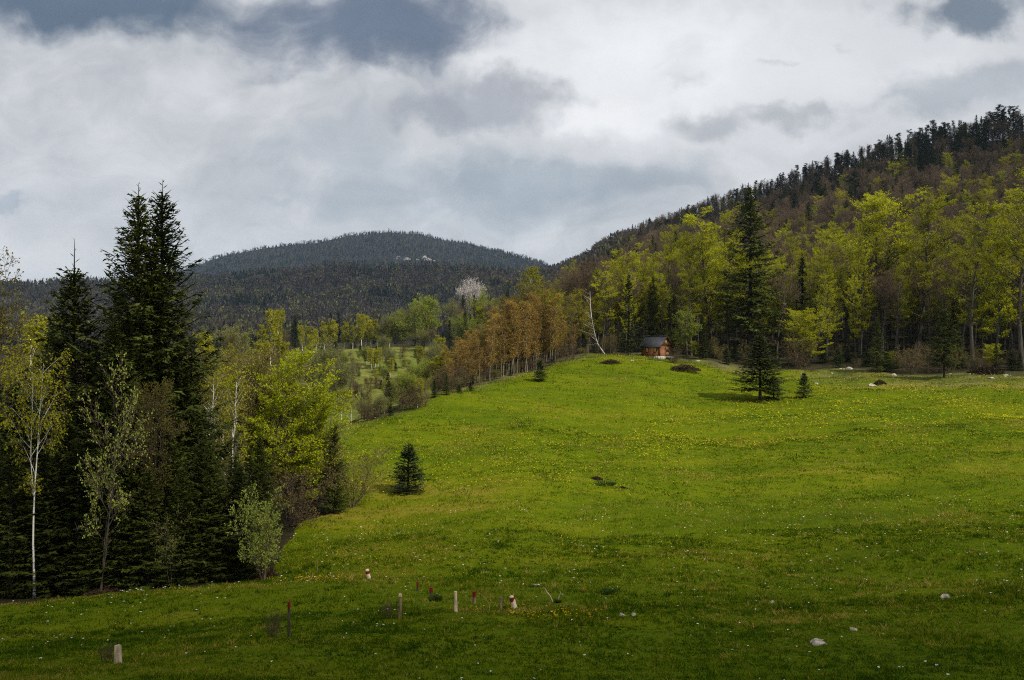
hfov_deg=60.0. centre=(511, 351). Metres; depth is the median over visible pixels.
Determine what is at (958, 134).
pine tree
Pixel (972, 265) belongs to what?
bare tree
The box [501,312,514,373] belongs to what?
budding tree
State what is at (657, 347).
wooden cabin
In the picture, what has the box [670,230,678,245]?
spruce tree
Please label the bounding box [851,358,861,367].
forest bush
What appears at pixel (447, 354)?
budding tree
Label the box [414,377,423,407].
birch tree
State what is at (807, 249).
bare tree
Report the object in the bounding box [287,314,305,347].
spruce tree
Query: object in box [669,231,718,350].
beech tree
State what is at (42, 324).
birch tree
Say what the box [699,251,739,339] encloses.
beech tree
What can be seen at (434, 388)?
spruce tree
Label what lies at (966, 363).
forest bush
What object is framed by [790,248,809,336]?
beech tree
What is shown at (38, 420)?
birch tree
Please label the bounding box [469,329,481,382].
budding tree
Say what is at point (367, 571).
marker post
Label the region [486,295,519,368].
budding tree
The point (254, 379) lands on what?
birch tree
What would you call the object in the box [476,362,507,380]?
rim bush
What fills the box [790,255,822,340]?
spruce tree
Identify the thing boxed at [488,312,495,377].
budding tree
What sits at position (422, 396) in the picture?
shrub
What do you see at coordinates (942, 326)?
spruce tree
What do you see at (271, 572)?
brush heap
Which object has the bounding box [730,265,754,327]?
beech tree
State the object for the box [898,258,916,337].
beech tree
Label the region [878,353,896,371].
spruce tree
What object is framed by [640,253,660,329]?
beech tree
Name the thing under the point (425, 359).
leafy sapling
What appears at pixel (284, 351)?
birch tree
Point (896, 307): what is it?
bare tree
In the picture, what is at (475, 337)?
budding tree
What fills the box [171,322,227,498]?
spruce tree
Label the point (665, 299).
beech tree
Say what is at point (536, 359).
rim bush
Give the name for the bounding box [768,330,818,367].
forest bush
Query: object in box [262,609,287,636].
twig tuft
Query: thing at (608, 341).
forest bush
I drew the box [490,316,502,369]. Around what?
budding tree
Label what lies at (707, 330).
beech tree
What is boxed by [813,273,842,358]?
beech tree
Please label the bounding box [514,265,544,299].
birch tree
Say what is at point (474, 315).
spruce tree
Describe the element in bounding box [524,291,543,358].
budding tree
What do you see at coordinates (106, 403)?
spruce tree
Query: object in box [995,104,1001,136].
pine tree
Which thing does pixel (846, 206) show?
spruce tree
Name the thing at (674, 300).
spruce tree
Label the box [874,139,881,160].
pine tree
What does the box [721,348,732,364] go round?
young spruce
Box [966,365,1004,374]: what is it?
brush heap
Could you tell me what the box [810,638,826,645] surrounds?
rock
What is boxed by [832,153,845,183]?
pine tree
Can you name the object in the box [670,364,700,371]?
brush heap
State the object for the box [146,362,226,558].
spruce tree
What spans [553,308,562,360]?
budding tree
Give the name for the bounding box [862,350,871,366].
young spruce
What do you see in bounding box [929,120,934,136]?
pine tree
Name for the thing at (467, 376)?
rim bush
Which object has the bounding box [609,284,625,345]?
beech tree
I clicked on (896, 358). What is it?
spruce tree
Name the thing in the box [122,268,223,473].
spruce tree
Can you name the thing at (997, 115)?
pine tree
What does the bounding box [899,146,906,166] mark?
pine tree
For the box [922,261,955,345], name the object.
bare tree
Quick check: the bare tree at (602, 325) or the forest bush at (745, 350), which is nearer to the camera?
the forest bush at (745, 350)
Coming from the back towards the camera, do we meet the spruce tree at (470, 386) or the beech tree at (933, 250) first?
the beech tree at (933, 250)
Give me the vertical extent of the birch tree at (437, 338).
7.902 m
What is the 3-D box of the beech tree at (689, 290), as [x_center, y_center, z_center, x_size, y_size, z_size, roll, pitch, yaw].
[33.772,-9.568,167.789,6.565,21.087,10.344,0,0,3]
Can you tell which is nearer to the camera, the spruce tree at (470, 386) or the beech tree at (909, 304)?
the spruce tree at (470, 386)
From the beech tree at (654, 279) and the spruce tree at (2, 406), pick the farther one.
the beech tree at (654, 279)
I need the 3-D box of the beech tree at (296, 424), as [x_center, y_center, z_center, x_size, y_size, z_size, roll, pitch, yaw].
[-16.475,5.530,61.889,11.095,12.685,8.553,0,0,27]
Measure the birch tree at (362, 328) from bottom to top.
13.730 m
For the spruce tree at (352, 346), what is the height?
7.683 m
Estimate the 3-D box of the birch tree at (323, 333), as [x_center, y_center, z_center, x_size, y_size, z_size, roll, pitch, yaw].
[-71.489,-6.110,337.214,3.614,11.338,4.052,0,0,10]
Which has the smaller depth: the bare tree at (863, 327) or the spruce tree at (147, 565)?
the spruce tree at (147, 565)
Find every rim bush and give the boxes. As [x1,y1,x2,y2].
[350,398,384,420]
[371,393,390,417]
[386,405,393,415]
[389,391,400,405]
[418,373,431,392]
[423,360,464,390]
[431,373,448,390]
[452,377,464,389]
[462,365,476,386]
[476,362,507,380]
[491,370,497,378]
[518,348,550,370]
[548,355,555,364]
[549,340,577,360]
[553,344,563,358]
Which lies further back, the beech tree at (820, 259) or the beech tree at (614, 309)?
the beech tree at (614, 309)
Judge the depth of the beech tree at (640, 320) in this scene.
194.31 m
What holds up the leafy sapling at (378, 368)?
on the ground at (568, 503)
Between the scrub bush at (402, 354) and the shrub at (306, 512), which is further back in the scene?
the scrub bush at (402, 354)
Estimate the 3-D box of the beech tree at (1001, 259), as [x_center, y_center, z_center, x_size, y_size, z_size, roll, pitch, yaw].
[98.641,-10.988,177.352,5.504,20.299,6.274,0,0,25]
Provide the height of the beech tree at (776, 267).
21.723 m
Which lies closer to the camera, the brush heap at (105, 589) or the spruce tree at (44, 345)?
the brush heap at (105, 589)
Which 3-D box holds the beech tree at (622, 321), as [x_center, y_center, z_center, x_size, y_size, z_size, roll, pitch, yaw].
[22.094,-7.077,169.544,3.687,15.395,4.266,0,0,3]
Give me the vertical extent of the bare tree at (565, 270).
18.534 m
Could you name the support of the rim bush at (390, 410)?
on the ground at (568, 503)
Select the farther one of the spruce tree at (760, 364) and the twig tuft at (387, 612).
the spruce tree at (760, 364)
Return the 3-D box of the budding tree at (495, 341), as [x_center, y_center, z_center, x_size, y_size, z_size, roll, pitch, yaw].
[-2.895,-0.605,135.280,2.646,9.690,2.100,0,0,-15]
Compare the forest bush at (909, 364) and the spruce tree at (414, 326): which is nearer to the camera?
the forest bush at (909, 364)
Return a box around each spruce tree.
[0,238,129,572]
[0,383,33,578]
[0,386,42,593]
[0,440,61,598]
[0,449,83,598]
[1,377,38,567]
[3,359,41,525]
[3,400,72,577]
[14,391,94,591]
[21,314,83,501]
[25,343,107,570]
[27,183,234,590]
[35,437,120,595]
[41,181,272,516]
[45,313,176,590]
[58,512,114,594]
[72,421,110,569]
[72,455,157,587]
[87,376,174,583]
[101,286,133,410]
[110,467,179,591]
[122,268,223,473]
[126,428,206,585]
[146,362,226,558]
[148,464,221,586]
[155,439,236,581]
[159,495,215,585]
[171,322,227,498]
[172,436,251,583]
[184,399,241,541]
[201,453,275,577]
[205,466,278,581]
[211,340,220,400]
[238,448,272,538]
[244,330,253,361]
[244,435,285,537]
[258,460,283,528]
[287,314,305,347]
[313,421,352,513]
[331,342,340,351]
[337,313,342,344]
[345,318,350,342]
[349,334,356,348]
[380,373,397,411]
[387,442,429,494]
[408,295,421,344]
[430,380,438,397]
[441,372,451,394]
[445,320,454,353]
[451,294,467,339]
[454,385,462,392]
[460,307,470,340]
[467,383,473,390]
[469,295,476,335]
[532,360,548,381]
[576,263,596,343]
[582,273,612,347]
[615,275,642,354]
[631,312,644,340]
[637,276,668,351]
[666,294,683,354]
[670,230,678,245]
[692,316,711,358]
[711,184,793,357]
[726,334,794,401]
[734,280,755,343]
[740,329,753,350]
[762,376,786,399]
[779,303,792,356]
[783,218,790,239]
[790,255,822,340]
[794,373,813,396]
[804,201,813,229]
[812,294,823,342]
[841,200,852,232]
[847,295,857,341]
[864,317,888,371]
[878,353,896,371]
[885,301,898,339]
[892,344,900,367]
[899,185,904,215]
[908,279,927,338]
[922,308,963,377]
[945,192,951,204]
[948,295,964,349]
[949,324,969,368]
[973,317,985,344]
[990,345,1003,369]
[1015,352,1023,370]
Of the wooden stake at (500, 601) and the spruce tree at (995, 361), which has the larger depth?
the spruce tree at (995, 361)
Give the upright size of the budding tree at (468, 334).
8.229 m
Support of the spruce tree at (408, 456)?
on the ground at (568, 503)
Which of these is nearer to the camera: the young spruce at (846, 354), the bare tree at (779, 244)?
the young spruce at (846, 354)
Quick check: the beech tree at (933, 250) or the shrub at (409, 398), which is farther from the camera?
the beech tree at (933, 250)
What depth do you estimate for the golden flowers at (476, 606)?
28.37 m
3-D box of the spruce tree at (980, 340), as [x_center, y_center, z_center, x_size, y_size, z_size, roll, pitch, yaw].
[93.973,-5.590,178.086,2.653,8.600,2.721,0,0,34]
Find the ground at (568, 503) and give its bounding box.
[0,139,1023,679]
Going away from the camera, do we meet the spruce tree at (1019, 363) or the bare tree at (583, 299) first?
the spruce tree at (1019, 363)
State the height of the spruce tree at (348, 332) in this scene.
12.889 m
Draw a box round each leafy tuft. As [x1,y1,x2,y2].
[427,594,443,600]
[593,480,617,485]
[599,586,618,594]
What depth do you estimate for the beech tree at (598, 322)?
175.77 m
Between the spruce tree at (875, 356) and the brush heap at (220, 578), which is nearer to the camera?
the brush heap at (220, 578)
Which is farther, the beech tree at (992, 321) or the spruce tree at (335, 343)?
the spruce tree at (335, 343)
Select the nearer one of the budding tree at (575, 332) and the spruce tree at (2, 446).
the spruce tree at (2, 446)
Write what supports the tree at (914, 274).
on the ground at (568, 503)
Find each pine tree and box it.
[780,185,789,205]
[797,181,805,203]
[811,177,820,192]
[812,173,818,188]
[818,188,827,201]
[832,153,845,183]
[839,177,851,195]
[844,154,849,177]
[849,171,859,197]
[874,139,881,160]
[878,146,886,168]
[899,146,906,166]
[906,142,912,171]
[914,132,920,147]
[916,139,924,163]
[917,153,924,173]
[923,125,930,144]
[926,144,936,161]
[927,128,935,164]
[928,129,944,155]
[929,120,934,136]
[930,148,937,165]
[940,122,949,141]
[949,140,962,173]
[955,131,964,151]
[979,119,990,142]
[979,136,990,168]
[989,111,997,142]
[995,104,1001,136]
[995,113,1001,136]
[999,105,1006,131]
[999,136,1006,156]
[1006,105,1016,129]
[1010,124,1022,154]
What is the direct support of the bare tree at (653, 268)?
on the ground at (568, 503)
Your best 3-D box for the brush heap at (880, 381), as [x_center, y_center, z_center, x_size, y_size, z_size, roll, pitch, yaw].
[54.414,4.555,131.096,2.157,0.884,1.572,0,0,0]
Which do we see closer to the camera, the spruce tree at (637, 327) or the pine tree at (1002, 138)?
the spruce tree at (637, 327)
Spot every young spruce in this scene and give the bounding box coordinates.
[622,341,632,353]
[680,344,685,354]
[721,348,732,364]
[729,346,739,361]
[816,344,829,362]
[830,348,844,367]
[841,345,851,361]
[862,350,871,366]
[1004,350,1018,369]
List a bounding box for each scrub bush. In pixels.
[372,375,383,388]
[398,352,407,358]
[399,343,408,351]
[432,358,473,388]
[441,361,470,388]
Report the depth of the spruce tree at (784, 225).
337.77 m
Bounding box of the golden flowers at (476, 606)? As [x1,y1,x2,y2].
[261,574,601,618]
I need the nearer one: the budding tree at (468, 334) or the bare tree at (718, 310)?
the budding tree at (468, 334)
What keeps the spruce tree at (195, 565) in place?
on the ground at (568, 503)
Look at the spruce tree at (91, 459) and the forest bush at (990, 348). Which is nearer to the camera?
the spruce tree at (91, 459)
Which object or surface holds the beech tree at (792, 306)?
on the ground at (568, 503)
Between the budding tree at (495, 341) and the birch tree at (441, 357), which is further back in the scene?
the budding tree at (495, 341)
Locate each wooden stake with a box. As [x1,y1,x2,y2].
[114,644,121,663]
[398,594,401,618]
[454,591,457,611]
[499,597,501,608]
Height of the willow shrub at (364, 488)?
5.380 m
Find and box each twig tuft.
[101,642,113,662]
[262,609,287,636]
[381,601,397,618]
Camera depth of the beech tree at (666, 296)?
176.05 m
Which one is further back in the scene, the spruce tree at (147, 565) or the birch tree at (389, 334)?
the birch tree at (389, 334)
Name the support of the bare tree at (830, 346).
on the ground at (568, 503)
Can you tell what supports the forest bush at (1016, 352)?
on the ground at (568, 503)
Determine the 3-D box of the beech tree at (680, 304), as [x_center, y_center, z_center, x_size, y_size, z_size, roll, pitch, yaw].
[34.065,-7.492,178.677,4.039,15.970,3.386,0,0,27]
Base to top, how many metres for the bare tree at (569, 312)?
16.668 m
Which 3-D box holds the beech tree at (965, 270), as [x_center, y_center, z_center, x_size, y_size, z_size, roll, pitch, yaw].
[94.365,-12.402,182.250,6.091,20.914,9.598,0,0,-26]
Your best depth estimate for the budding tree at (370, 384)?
105.24 m
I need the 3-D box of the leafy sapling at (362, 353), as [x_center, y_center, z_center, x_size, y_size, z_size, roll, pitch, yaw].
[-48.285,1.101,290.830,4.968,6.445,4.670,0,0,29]
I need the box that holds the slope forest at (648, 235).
[457,109,1023,328]
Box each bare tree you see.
[346,382,365,418]
[427,327,437,343]
[456,306,468,328]
[552,276,579,332]
[557,264,591,348]
[558,276,576,351]
[560,262,602,351]
[563,265,595,353]
[572,277,603,322]
[575,255,604,352]
[588,261,611,346]
[589,292,605,350]
[591,273,626,353]
[598,258,619,335]
[615,249,630,271]
[619,272,642,351]
[624,263,641,335]
[626,252,647,326]
[628,248,647,268]
[642,260,681,341]
[648,249,667,333]
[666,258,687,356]
[683,261,705,340]
[684,282,702,339]
[693,282,703,339]
[706,286,728,354]
[731,283,747,348]
[761,263,776,346]
[765,236,792,257]
[766,265,802,358]
[776,250,793,284]
[787,252,820,325]
[789,233,816,299]
[790,265,816,324]
[794,242,820,319]
[808,233,828,248]
[808,272,834,348]
[814,257,851,303]
[815,239,838,259]
[818,251,850,299]
[828,268,851,350]
[836,293,845,338]
[838,266,855,346]
[850,265,881,347]
[860,250,887,351]
[870,267,904,355]
[877,261,896,340]
[878,275,904,351]
[883,238,935,331]
[889,275,906,346]
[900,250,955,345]
[910,271,935,349]
[916,255,938,340]
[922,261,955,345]
[928,271,967,340]
[933,223,959,246]
[943,253,973,337]
[948,231,976,257]
[950,266,999,354]
[964,273,977,347]
[965,246,993,327]
[967,224,986,243]
[996,260,1023,351]
[998,256,1020,349]
[1015,216,1023,231]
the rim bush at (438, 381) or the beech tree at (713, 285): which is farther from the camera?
the beech tree at (713, 285)
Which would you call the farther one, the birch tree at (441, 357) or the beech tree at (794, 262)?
the beech tree at (794, 262)
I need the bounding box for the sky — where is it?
[0,0,1023,283]
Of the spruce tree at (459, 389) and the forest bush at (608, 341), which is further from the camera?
the forest bush at (608, 341)
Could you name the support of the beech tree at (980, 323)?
on the ground at (568, 503)
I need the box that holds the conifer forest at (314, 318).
[0,228,631,349]
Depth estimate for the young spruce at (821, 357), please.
162.51 m
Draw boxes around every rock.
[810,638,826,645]
[940,594,949,598]
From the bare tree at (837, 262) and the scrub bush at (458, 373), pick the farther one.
the bare tree at (837, 262)
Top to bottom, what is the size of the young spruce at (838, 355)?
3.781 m
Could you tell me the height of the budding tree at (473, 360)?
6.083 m
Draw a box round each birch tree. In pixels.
[0,311,69,450]
[0,348,74,596]
[9,334,61,465]
[185,331,216,402]
[189,363,235,463]
[192,357,235,476]
[211,344,244,458]
[212,367,255,485]
[240,332,248,359]
[240,352,265,420]
[247,339,270,408]
[256,324,266,342]
[263,308,280,364]
[272,308,285,349]
[278,341,295,391]
[297,325,304,350]
[305,325,312,344]
[306,334,314,349]
[311,328,318,347]
[319,321,327,343]
[327,322,334,342]
[329,320,338,346]
[335,387,346,419]
[340,321,349,343]
[346,388,360,414]
[349,325,357,343]
[356,313,366,345]
[362,315,369,346]
[364,346,369,365]
[366,319,374,341]
[367,347,374,365]
[371,319,381,345]
[373,369,378,379]
[374,347,382,363]
[379,380,388,404]
[381,322,388,343]
[386,323,393,345]
[386,357,394,372]
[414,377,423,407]
[415,345,423,362]
[429,356,441,391]
[432,335,439,347]
[435,349,454,377]
[438,337,445,344]
[473,306,487,328]
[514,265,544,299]
[579,289,604,353]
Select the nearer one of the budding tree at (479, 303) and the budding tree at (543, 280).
the budding tree at (543, 280)
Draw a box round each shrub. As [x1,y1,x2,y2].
[224,483,289,579]
[242,448,337,529]
[311,438,397,507]
[312,450,360,507]
[315,361,351,401]
[347,360,362,388]
[351,397,371,418]
[377,343,396,366]
[395,383,425,409]
[404,388,430,406]
[409,328,431,348]
[663,344,687,363]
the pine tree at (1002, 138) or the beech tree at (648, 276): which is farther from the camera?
the pine tree at (1002, 138)
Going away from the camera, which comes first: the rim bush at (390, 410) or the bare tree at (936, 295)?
the rim bush at (390, 410)
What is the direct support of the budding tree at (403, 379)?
on the ground at (568, 503)
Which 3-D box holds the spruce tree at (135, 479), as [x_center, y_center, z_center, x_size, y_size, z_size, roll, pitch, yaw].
[-19.896,6.740,46.589,5.448,10.989,5.231,0,0,-28]
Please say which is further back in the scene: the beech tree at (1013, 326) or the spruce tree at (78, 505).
the beech tree at (1013, 326)
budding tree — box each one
[0,246,39,423]
[0,366,19,451]
[183,349,217,417]
[210,322,256,366]
[212,347,252,447]
[219,351,327,495]
[222,333,240,372]
[226,344,288,498]
[257,351,287,425]
[258,371,295,494]
[285,333,358,399]
[360,377,377,412]
[380,312,404,345]
[387,308,418,345]
[389,371,419,408]
[395,308,418,345]
[407,293,443,346]
[426,341,448,375]
[440,344,453,387]
[443,298,458,343]
[446,312,479,340]
[446,358,454,391]
[450,340,458,367]
[454,339,465,376]
[454,350,460,366]
[456,336,463,349]
[460,330,471,369]
[462,342,474,382]
[464,323,497,379]
[467,345,476,384]
[468,287,498,324]
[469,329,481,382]
[469,347,477,379]
[471,330,484,382]
[474,331,485,381]
[479,328,494,377]
[483,313,500,380]
[484,324,496,373]
[485,318,500,377]
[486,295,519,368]
[487,307,498,323]
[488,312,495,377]
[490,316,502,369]
[493,320,505,370]
[494,315,512,376]
[497,301,515,373]
[499,299,515,374]
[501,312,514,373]
[507,300,522,373]
[509,314,523,373]
[512,293,537,365]
[512,301,531,372]
[512,315,527,371]
[515,281,544,367]
[518,276,548,361]
[519,301,535,371]
[519,306,535,372]
[522,310,534,371]
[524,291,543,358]
[526,301,540,370]
[528,319,536,368]
[529,294,544,370]
[537,289,551,352]
[538,310,548,362]
[542,312,551,365]
[544,301,555,363]
[545,293,564,363]
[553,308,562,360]
[557,315,567,360]
[558,294,579,351]
[559,319,570,349]
[571,323,579,353]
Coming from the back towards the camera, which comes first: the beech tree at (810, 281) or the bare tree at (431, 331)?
the bare tree at (431, 331)
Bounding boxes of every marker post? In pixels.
[287,602,289,636]
[365,569,370,578]
[429,587,432,595]
[473,591,475,602]
[509,595,516,608]
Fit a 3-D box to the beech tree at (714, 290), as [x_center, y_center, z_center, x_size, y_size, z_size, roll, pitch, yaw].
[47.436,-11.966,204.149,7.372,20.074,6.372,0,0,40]
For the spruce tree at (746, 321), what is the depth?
171.31 m
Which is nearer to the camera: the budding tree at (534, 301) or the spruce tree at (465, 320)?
the budding tree at (534, 301)
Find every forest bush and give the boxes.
[592,339,606,352]
[604,332,623,352]
[604,333,618,350]
[665,331,678,347]
[688,340,698,356]
[709,336,718,357]
[713,344,732,360]
[738,342,756,361]
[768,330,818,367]
[826,344,844,360]
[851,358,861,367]
[883,351,894,364]
[892,348,913,371]
[895,341,931,373]
[918,347,960,371]
[941,345,966,369]
[962,353,975,368]
[967,344,990,366]
[982,343,1004,364]
[1006,344,1023,362]
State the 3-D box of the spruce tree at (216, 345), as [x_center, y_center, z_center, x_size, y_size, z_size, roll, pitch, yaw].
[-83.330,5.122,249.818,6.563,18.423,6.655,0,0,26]
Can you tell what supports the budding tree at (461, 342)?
on the ground at (568, 503)
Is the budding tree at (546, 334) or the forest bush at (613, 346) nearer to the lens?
the budding tree at (546, 334)
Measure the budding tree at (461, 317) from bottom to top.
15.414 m
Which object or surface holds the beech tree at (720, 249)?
on the ground at (568, 503)
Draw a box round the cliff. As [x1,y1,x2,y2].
[416,255,434,260]
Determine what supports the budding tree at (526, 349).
on the ground at (568, 503)
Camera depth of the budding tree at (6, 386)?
92.97 m
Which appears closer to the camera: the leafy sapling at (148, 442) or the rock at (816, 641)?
the rock at (816, 641)
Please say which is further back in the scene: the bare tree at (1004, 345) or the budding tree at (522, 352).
the bare tree at (1004, 345)
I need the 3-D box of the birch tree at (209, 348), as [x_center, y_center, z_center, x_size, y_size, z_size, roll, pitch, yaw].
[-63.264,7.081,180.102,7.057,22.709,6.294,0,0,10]
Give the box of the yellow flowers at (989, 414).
[323,364,1023,544]
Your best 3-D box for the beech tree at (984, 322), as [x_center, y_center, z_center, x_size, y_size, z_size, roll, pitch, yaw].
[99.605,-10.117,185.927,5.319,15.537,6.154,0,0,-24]
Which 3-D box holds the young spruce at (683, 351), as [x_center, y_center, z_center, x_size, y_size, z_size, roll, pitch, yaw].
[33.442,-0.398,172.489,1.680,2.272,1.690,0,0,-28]
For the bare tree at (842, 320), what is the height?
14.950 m
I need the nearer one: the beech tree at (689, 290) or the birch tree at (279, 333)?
the beech tree at (689, 290)
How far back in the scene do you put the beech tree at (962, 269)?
180.75 m
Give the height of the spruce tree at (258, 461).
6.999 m
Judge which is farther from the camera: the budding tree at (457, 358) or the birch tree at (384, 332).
the birch tree at (384, 332)
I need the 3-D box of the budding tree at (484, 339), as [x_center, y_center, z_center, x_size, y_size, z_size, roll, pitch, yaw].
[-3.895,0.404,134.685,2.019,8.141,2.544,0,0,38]
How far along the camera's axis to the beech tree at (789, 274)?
179.99 m
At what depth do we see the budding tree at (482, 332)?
136.99 m
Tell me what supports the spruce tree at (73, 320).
on the ground at (568, 503)
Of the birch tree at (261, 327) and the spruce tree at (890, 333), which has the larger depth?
the birch tree at (261, 327)
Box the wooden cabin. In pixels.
[639,335,674,358]
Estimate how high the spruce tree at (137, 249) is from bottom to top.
22.369 m
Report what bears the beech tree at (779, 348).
on the ground at (568, 503)
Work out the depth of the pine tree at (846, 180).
467.52 m
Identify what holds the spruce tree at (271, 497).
on the ground at (568, 503)
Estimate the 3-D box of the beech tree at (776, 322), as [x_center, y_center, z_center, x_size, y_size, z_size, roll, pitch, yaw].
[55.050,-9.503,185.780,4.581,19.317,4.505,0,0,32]
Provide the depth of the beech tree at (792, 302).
196.22 m
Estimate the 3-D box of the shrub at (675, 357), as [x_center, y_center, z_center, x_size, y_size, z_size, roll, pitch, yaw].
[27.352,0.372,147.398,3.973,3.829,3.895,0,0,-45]
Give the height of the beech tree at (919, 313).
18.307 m
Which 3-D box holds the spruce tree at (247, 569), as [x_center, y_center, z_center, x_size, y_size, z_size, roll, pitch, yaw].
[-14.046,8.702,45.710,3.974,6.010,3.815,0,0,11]
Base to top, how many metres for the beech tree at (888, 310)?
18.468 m
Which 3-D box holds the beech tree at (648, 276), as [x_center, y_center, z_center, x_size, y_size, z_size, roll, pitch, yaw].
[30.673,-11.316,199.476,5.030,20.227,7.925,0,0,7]
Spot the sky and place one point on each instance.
(546, 130)
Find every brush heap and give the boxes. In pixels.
[81,586,125,595]
[204,571,229,581]
[250,565,279,579]
[590,476,602,479]
[600,359,619,363]
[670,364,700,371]
[873,380,886,384]
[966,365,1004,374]
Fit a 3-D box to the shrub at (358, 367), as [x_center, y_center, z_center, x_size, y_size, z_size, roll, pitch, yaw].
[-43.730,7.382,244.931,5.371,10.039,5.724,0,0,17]
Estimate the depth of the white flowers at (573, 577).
36.02 m
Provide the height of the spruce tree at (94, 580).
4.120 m
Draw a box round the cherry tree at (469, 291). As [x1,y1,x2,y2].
[455,277,486,315]
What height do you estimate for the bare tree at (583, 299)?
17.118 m
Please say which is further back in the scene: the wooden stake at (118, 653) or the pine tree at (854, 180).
the pine tree at (854, 180)
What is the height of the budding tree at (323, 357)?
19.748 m
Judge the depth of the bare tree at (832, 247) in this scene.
231.73 m
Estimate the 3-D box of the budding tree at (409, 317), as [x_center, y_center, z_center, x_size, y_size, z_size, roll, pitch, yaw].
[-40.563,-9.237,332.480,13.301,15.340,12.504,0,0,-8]
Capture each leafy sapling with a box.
[73,349,154,590]
[122,376,192,572]
[145,498,191,586]
[329,360,356,399]
[338,351,349,365]
[341,389,348,402]
[349,359,360,375]
[359,346,369,364]
[375,334,392,360]
[375,364,384,373]
[379,367,388,380]
[400,358,407,366]
[406,358,437,392]
[420,355,428,368]
[672,309,702,346]
[781,329,798,361]
[918,336,939,363]
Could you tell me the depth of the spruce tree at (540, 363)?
124.98 m
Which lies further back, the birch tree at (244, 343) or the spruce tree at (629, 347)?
the birch tree at (244, 343)
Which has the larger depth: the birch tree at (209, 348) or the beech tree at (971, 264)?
the birch tree at (209, 348)
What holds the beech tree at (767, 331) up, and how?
on the ground at (568, 503)
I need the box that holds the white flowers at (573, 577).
[2,495,1022,679]
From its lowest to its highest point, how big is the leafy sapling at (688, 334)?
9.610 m
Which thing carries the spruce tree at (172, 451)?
on the ground at (568, 503)
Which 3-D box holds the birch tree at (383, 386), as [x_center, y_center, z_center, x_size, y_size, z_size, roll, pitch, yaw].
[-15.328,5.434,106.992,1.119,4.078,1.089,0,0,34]
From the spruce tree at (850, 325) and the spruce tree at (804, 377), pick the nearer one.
the spruce tree at (804, 377)
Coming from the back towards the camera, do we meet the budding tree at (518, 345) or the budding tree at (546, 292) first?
the budding tree at (546, 292)
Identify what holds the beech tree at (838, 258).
on the ground at (568, 503)
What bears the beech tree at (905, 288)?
on the ground at (568, 503)
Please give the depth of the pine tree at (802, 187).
517.66 m
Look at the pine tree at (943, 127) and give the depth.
546.28 m
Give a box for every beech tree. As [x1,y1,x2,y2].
[217,340,356,517]
[253,384,362,511]
[479,326,512,369]
[534,289,573,361]
[552,284,576,353]
[561,259,577,345]
[565,288,589,353]
[579,296,596,352]
[584,270,609,351]
[591,261,620,352]
[604,251,623,335]
[606,281,619,331]
[607,248,628,343]
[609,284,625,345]
[610,254,639,350]
[611,280,623,344]
[613,265,635,345]
[617,250,642,324]
[618,243,659,328]
[618,274,636,353]
[633,260,655,336]
[635,276,644,346]
[636,267,648,339]
[636,284,645,348]
[637,276,662,331]
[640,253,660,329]
[642,277,660,332]
[643,256,654,333]
[645,262,660,326]
[647,263,672,333]
[650,231,692,333]
[656,285,671,334]
[659,271,670,333]
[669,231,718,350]
[671,240,685,273]
[672,279,686,351]
[675,245,707,355]
[677,256,698,341]
[680,206,725,353]
[698,278,713,348]
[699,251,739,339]
[703,279,715,347]
[706,244,731,336]
[707,211,760,357]
[707,255,730,342]
[708,273,723,341]
[711,281,734,349]
[719,279,733,345]
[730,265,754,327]
[740,265,773,356]
[746,255,772,344]
[748,274,771,334]
[753,253,786,350]
[757,245,787,334]
[759,283,774,339]
[766,260,784,350]
[767,256,788,317]
[769,252,793,292]
[774,266,799,353]
[776,307,842,365]
[779,278,795,339]
[788,265,796,342]
[789,246,805,326]
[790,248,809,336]
[790,249,816,303]
[797,260,821,338]
[804,255,837,347]
[808,246,841,354]
[809,248,825,335]
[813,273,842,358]
[815,230,829,249]
[821,263,840,350]
[824,253,844,321]
[827,262,851,349]
[831,278,841,343]
[837,197,897,351]
[837,244,861,294]
[839,254,851,332]
[841,275,863,356]
[843,189,926,349]
[843,246,878,354]
[846,233,858,245]
[847,243,874,349]
[870,258,910,349]
[873,250,890,329]
[887,254,915,345]
[894,249,907,337]
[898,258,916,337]
[898,258,916,339]
[899,253,914,335]
[902,185,959,350]
[905,246,934,337]
[909,271,945,346]
[911,257,943,347]
[914,236,946,323]
[928,245,968,343]
[932,251,944,328]
[932,274,954,340]
[936,200,1017,359]
[946,250,968,331]
[948,273,968,344]
[949,245,968,330]
[955,241,985,339]
[960,249,993,348]
[970,274,989,355]
[976,167,1023,367]
[976,265,1003,346]
[977,221,1022,366]
[977,258,1004,343]
[982,291,991,339]
[987,283,1012,347]
[995,260,1023,353]
[996,247,1014,344]
[1000,197,1023,259]
[1014,273,1021,342]
[1016,274,1023,348]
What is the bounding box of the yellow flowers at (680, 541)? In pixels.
[182,490,1012,596]
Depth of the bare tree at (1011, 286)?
161.94 m
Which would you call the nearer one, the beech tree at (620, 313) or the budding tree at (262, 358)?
the budding tree at (262, 358)
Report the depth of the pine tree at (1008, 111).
546.22 m
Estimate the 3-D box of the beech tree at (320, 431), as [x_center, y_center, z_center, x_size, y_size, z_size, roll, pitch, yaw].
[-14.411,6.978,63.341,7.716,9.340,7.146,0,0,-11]
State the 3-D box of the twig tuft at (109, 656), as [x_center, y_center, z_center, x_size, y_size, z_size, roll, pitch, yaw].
[-9.411,7.055,20.741,0.482,0.500,0.373,0,0,13]
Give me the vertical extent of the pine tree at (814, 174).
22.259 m

